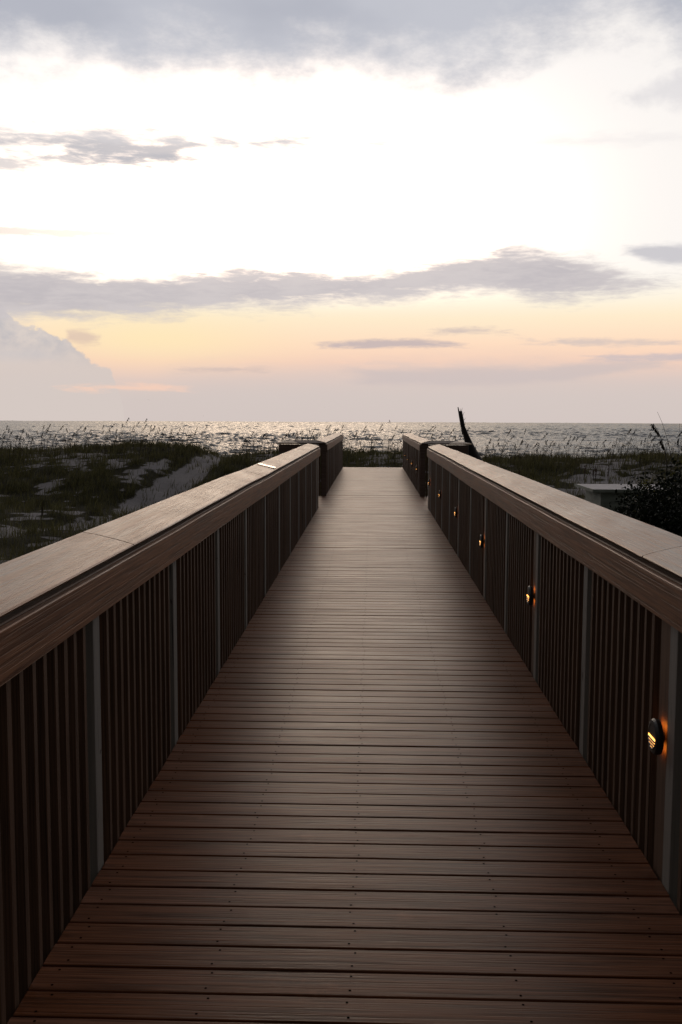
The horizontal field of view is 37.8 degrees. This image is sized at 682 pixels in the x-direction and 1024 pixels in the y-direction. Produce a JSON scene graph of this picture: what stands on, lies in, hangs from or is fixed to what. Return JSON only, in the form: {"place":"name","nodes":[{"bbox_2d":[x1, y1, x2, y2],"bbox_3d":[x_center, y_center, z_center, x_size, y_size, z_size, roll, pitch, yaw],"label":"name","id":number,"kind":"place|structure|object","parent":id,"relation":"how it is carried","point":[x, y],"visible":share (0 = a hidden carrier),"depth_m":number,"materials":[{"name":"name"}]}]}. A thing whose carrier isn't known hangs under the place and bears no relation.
{"place":"outdoors","nodes":[
{"label":"outdoors","id":0,"kind":"place"},
{"bbox_2d":[41,501,43,529],"bbox_3d":[-8.205,0.132,27.398,0.094,0.944,0.072,0,5,2],"label":"weed stalk","id":1,"kind":"object","parent":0,"point":[42,510],"visible":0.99,"depth_m":27.39,"materials":[{"name":"plant"}]},
{"bbox_2d":[0,446,678,563],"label":"ground","id":2,"kind":"structure","parent":0,"point":[183,477],"depth_m":37.80,"materials":[{"name":"green soil"}]},
{"bbox_2d":[0,438,681,563],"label":"dune grass","id":3,"kind":"structure","parent":2,"relation":"on","point":[523,462],"depth_m":39.04,"materials":[{"name":"green plant"}]},
{"bbox_2d":[0,428,681,471],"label":"dune stalks","id":4,"kind":"object","parent":2,"relation":"on","point":[344,446],"visible":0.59,"depth_m":43.08,"materials":[{"name":"black plant"}]},
{"bbox_2d":[7,467,681,1023],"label":"boardwalk","id":5,"kind":"structure","parent":2,"relation":"on","point":[375,793],"depth_m":3.81,"materials":[{"name":"brown wood"}]},
{"bbox_2d":[0,444,319,1023],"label":"railing","id":6,"kind":"object","parent":5,"relation":"attached to","point":[120,637],"visible":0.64,"depth_m":3.71,"materials":[{"name":"brown wood"}]},
{"bbox_2d":[257,463,275,468],"bbox_3d":[-0.750,-0.468,10.079,0.180,0.007,0.200,13,6,0],"label":"metal plate","id":7,"kind":"object","parent":6,"relation":"on","point":[261,464],"visible":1,"depth_m":10.04,"materials":[{"name":"silver metal"}]},
{"bbox_2d":[276,432,343,495],"bbox_3d":[-0.635,-1.056,27.085,1.080,2.068,12.532,0,5,2],"label":"railing","id":8,"kind":"object","parent":5,"relation":"attached to","point":[331,458],"visible":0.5,"depth_m":21.79,"materials":[{"name":"brown wood"}]},
{"bbox_2d":[402,433,471,496],"bbox_3d":[2.364,-1.035,26.993,1.080,2.067,12.532,0,5,2],"label":"railing","id":9,"kind":"object","parent":5,"relation":"attached to","point":[415,447],"visible":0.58,"depth_m":21.54,"materials":[{"name":"brown wood"}]},
{"bbox_2d":[427,444,681,915],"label":"railing","id":10,"kind":"object","parent":5,"relation":"attached to","point":[608,591],"visible":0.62,"depth_m":4.69,"materials":[{"name":"brown wood"}]},
{"bbox_2d":[439,490,441,505],"bbox_3d":[1.476,-0.194,14.707,0.065,1.195,0.144,0,5,2],"label":"step light","id":11,"kind":"object","parent":10,"relation":"attached to","point":[440,495],"visible":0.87,"depth_m":14.68,"materials":[{"name":"black metal"}]},
{"bbox_2d":[454,479,458,550],"bbox_3d":[1.389,0.069,11.911,0.065,1.195,0.144,0,5,2],"label":"step light","id":12,"kind":"object","parent":10,"relation":"attached to","point":[455,512],"visible":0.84,"depth_m":11.90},
{"bbox_2d":[479,501,484,596],"bbox_3d":[1.302,0.331,9.115,0.065,1.195,0.144,0,5,2],"label":"step light","id":13,"kind":"object","parent":10,"relation":"attached to","point":[481,541],"visible":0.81,"depth_m":9.13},
{"bbox_2d":[526,531,535,675],"bbox_3d":[1.214,0.594,6.318,0.065,1.195,0.144,0,5,2],"label":"step light","id":14,"kind":"object","parent":10,"relation":"attached to","point":[530,597],"visible":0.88,"depth_m":6.33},
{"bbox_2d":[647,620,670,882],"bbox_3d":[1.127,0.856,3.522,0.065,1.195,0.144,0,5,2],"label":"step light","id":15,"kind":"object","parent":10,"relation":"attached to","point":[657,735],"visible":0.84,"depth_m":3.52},
{"bbox_2d":[458,407,482,460],"bbox_3d":[3.382,-1.251,23.889,1.206,2.519,0.686,0,5,2],"label":"dead tree","id":16,"kind":"object","parent":2,"relation":"on","point":[473,452],"visible":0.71,"depth_m":23.75,"materials":[{"name":"brown wood"}]},
{"bbox_2d":[574,483,668,514],"bbox_3d":[8.407,-0.082,29.478,2.493,1.352,2.605,0,5,2],"label":"storage box","id":17,"kind":"object","parent":2,"relation":"on","point":[602,495],"visible":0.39,"depth_m":28.54,"materials":[{"name":"grey"}]},
{"bbox_2d":[609,449,681,536],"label":"shrub","id":18,"kind":"object","parent":2,"relation":"on","point":[659,508],"visible":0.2,"depth_m":13.87,"materials":[{"name":"green plant"}]},
{"bbox_2d":[626,460,681,519],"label":"shrub","id":19,"kind":"object","parent":2,"relation":"on","point":[647,479],"visible":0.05,"depth_m":19.44,"materials":[{"name":"green plant"}]},
{"bbox_2d":[633,513,681,532],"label":"shrub","id":20,"kind":"object","parent":2,"relation":"on","point":[668,530],"visible":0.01,"depth_m":14.30,"materials":[{"name":"green plant"}]},
{"bbox_2d":[650,424,666,497],"bbox_3d":[5.515,-0.175,17.398,0.330,2.727,0.080,0,5,2],"label":"sea oat","id":21,"kind":"object","parent":2,"relation":"on","point":[661,441],"visible":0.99,"depth_m":17.29,"materials":[{"name":"brown plant"}]},
{"bbox_2d":[657,412,671,501],"bbox_3d":[5.618,-0.276,17.384,0.288,2.930,0.013,0,5,2],"label":"grass stem","id":22,"kind":"object","parent":2,"relation":"on","point":[669,447],"visible":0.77,"depth_m":17.30,"materials":[{"name":"plant"}]},
{"bbox_2d":[0,420,681,458],"bbox_3d":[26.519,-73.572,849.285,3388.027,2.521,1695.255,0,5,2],"label":"sea water","id":23,"kind":"structure","parent":0,"point":[226,433],"depth_m":392.67,"materials":[{"name":"grey liquid"}]},
{"bbox_2d":[0,0,681,423],"label":"sky","id":24,"kind":"structure","parent":0,"point":[211,210],"materials":[{"name":"white"}]}
]}

